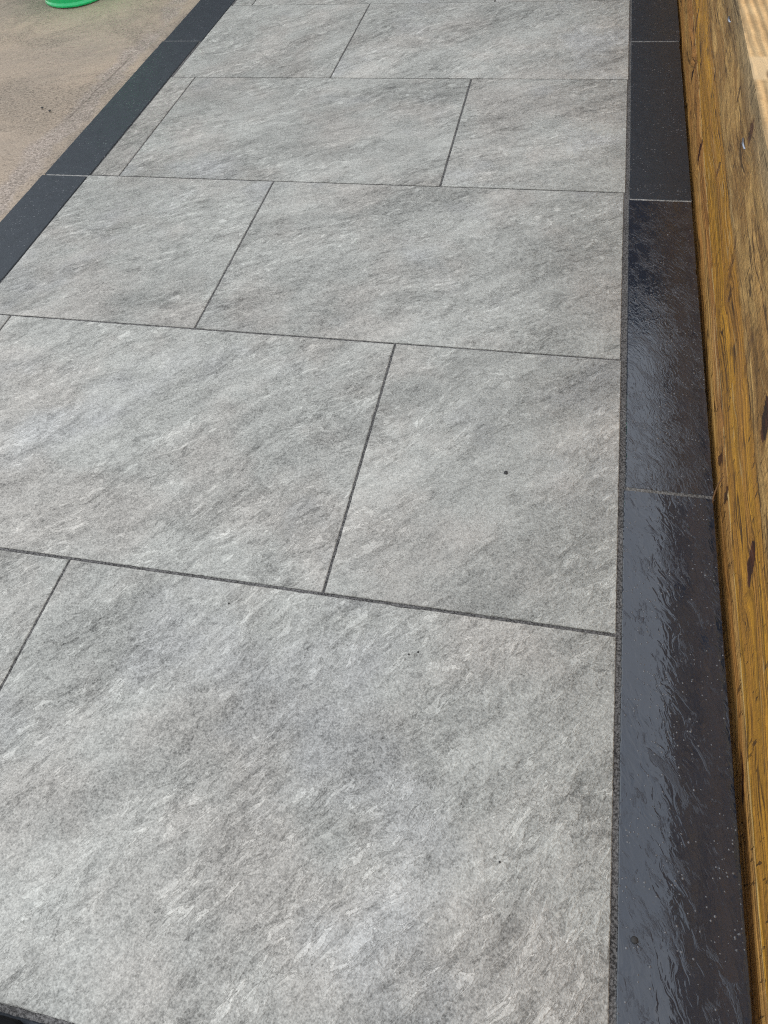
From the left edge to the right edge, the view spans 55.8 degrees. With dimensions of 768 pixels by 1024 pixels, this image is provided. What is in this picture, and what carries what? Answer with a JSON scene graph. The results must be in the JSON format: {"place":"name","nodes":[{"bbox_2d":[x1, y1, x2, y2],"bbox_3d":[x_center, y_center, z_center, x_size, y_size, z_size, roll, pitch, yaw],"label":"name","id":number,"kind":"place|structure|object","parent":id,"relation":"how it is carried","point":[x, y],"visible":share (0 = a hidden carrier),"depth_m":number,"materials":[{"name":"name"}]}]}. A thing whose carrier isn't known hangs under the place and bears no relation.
{"place":"outdoors","nodes":[
{"label":"outdoors","id":0,"kind":"place"},
{"bbox_2d":[0,0,199,221],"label":"ground","id":1,"kind":"structure","parent":0,"point":[73,69],"depth_m":2.52,"materials":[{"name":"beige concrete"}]},
{"bbox_2d":[0,315,9,328],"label":"paving slab","id":2,"kind":"structure","parent":1,"relation":"on","point":[4,319],"depth_m":1.66,"materials":[{"name":"grey stone"}]},
{"bbox_2d":[0,1012,43,1023],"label":"edging stone","id":3,"kind":"object","parent":1,"relation":"on","point":[25,1021],"visible":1,"depth_m":0.85,"materials":[{"name":"grey stone"}]},
{"bbox_2d":[0,1015,22,1023],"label":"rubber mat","id":4,"kind":"object","parent":3,"relation":"on","point":[5,1020],"visible":1,"depth_m":0.83,"materials":[{"name":"black rubber"}]},
{"bbox_2d":[0,550,68,685],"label":"paving slab","id":5,"kind":"structure","parent":1,"relation":"on","point":[28,582],"depth_m":1.20,"materials":[{"name":"grey stone"}]},
{"bbox_2d":[0,175,86,281],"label":"edging stone","id":6,"kind":"object","parent":1,"relation":"on","point":[32,213],"visible":0.87,"depth_m":1.93,"materials":[{"name":"grey stone"}]},
{"bbox_2d":[45,0,97,7],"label":"plastic tub","id":7,"kind":"object","parent":1,"relation":"on","point":[64,3],"visible":1,"depth_m":2.86,"materials":[{"name":"green plastic"}]},
{"bbox_2d":[45,41,198,175],"bbox_3d":[-0.805,-1.300,2.306,0.140,0.020,0.889,7,54,11],"label":"edging stone","id":8,"kind":"object","parent":1,"relation":"on","point":[88,149],"visible":0.84,"depth_m":2.25,"materials":[{"name":"grey stone"}]},
{"bbox_2d":[0,175,272,327],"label":"paving slab","id":9,"kind":"structure","parent":1,"relation":"on","point":[144,250],"depth_m":1.79,"materials":[{"name":"grey stone"}]},
{"bbox_2d":[92,77,193,175],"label":"paving slab","id":10,"kind":"structure","parent":1,"relation":"on","point":[121,154],"depth_m":2.18,"materials":[{"name":"grey stone"}]},
{"bbox_2d":[0,316,393,592],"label":"paving slab","id":11,"kind":"structure","parent":1,"relation":"on","point":[227,455],"depth_m":1.38,"materials":[{"name":"grey stone"}]},
{"bbox_2d":[164,0,234,40],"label":"edging stone","id":12,"kind":"object","parent":1,"relation":"on","point":[200,20],"visible":0.87,"depth_m":2.65,"materials":[{"name":"grey stone"}]},
{"bbox_2d":[173,4,368,77],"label":"paving slab","id":13,"kind":"structure","parent":1,"relation":"on","point":[282,41],"depth_m":2.48,"materials":[{"name":"grey stone"}]},
{"bbox_2d":[120,77,469,186],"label":"paving slab","id":14,"kind":"structure","parent":1,"relation":"on","point":[381,131],"depth_m":2.08,"materials":[{"name":"grey stone"}]},
{"bbox_2d":[0,560,615,1023],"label":"paving slab","id":15,"kind":"structure","parent":1,"relation":"on","point":[224,802],"depth_m":0.96,"materials":[{"name":"grey stone"}]},
{"bbox_2d":[0,0,631,1023],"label":"grout bed","id":16,"kind":"object","parent":1,"relation":"on","point":[42,1018],"visible":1,"depth_m":1.21,"materials":[{"name":"grey concrete"}]},
{"bbox_2d":[46,174,87,176],"bbox_3d":[-0.893,-0.949,2.042,0.132,0.001,0.012,7,54,11],"label":"grout joint","id":17,"kind":"object","parent":16,"relation":"on","point":[67,175],"visible":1,"depth_m":2.04,"materials":[{"name":"grey concrete"}]},
{"bbox_2d":[233,0,255,5],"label":"paving slab","id":18,"kind":"structure","parent":16,"relation":"on","point":[244,2],"depth_m":2.72,"materials":[{"name":"grey stone"}]},
{"bbox_2d":[331,0,629,79],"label":"paving slab","id":19,"kind":"structure","parent":16,"relation":"on","point":[579,40],"depth_m":2.35,"materials":[{"name":"grey stone"}]},
{"bbox_2d":[441,79,626,192],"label":"paving slab","id":20,"kind":"structure","parent":16,"relation":"on","point":[551,134],"depth_m":1.96,"materials":[{"name":"grey stone"}]},
{"bbox_2d":[496,0,619,1],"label":"paving slab","id":21,"kind":"structure","parent":16,"relation":"on","point":[547,0],"depth_m":2.52,"materials":[{"name":"grey stone"}]},
{"bbox_2d":[632,41,678,41],"bbox_3d":[0.843,-1.461,2.252,0.141,0.001,0.012,7,54,11],"label":"grout joint","id":22,"kind":"object","parent":16,"relation":"on","point":[656,41],"visible":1,"depth_m":2.25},
{"bbox_2d":[630,199,690,201],"bbox_3d":[0.663,-0.747,1.738,0.141,0.001,0.012,7,54,11],"label":"grout joint","id":23,"kind":"object","parent":16,"relation":"on","point":[660,200],"visible":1,"depth_m":1.74,"materials":[{"name":"grey concrete"}]},
{"bbox_2d":[626,487,712,498],"bbox_3d":[0.482,-0.031,1.222,0.141,0.001,0.012,7,54,11],"label":"grout joint","id":24,"kind":"object","parent":16,"relation":"on","point":[669,493],"visible":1,"depth_m":1.22,"materials":[{"name":"grey concrete"}]},
{"bbox_2d":[253,0,494,4],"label":"paving slab","id":25,"kind":"structure","parent":1,"relation":"on","point":[288,2],"depth_m":2.65,"materials":[{"name":"grey stone"}]},
{"bbox_2d":[196,181,623,359],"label":"paving slab","id":26,"kind":"structure","parent":1,"relation":"on","point":[527,271],"depth_m":1.65,"materials":[{"name":"grey stone"}]},
{"bbox_2d":[325,344,620,633],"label":"paving slab","id":27,"kind":"structure","parent":1,"relation":"on","point":[445,512],"depth_m":1.25,"materials":[{"name":"grey stone"}]},
{"bbox_2d":[632,0,679,41],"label":"edging stone","id":28,"kind":"object","parent":1,"relation":"on","point":[655,20],"visible":0.81,"depth_m":2.34,"materials":[{"name":"grey stone"}]},
{"bbox_2d":[630,42,691,200],"bbox_3d":[0.754,-1.099,2.002,0.143,0.020,0.893,7,54,11],"label":"edging stone","id":29,"kind":"object","parent":1,"relation":"on","point":[659,164],"visible":0.91,"depth_m":1.94,"materials":[{"name":"grey stone"}]},
{"bbox_2d":[625,200,713,495],"bbox_3d":[0.572,-0.384,1.487,0.144,0.020,0.894,7,54,11],"label":"edging stone","id":30,"kind":"object","parent":1,"relation":"on","point":[667,447],"visible":0.88,"depth_m":1.41,"materials":[{"name":"grey stone"}]},
{"bbox_2d":[616,490,751,1023],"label":"edging stone","id":31,"kind":"object","parent":1,"relation":"on","point":[680,913],"visible":0.98,"depth_m":0.94,"materials":[{"name":"grey stone"}]},
{"bbox_2d":[631,936,638,943],"bbox_3d":[0.292,0.498,0.844,0.009,0.005,0.008,7,54,11],"label":"grit crumb","id":32,"kind":"object","parent":31,"relation":"on","point":[634,939],"visible":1,"depth_m":0.84,"materials":[{"name":"grey stone"}]},
{"bbox_2d":[677,0,767,1023],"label":"timber sleeper","id":33,"kind":"object","parent":1,"relation":"on","point":[723,47],"visible":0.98,"depth_m":1.18,"materials":[{"name":"wood"}]}
]}

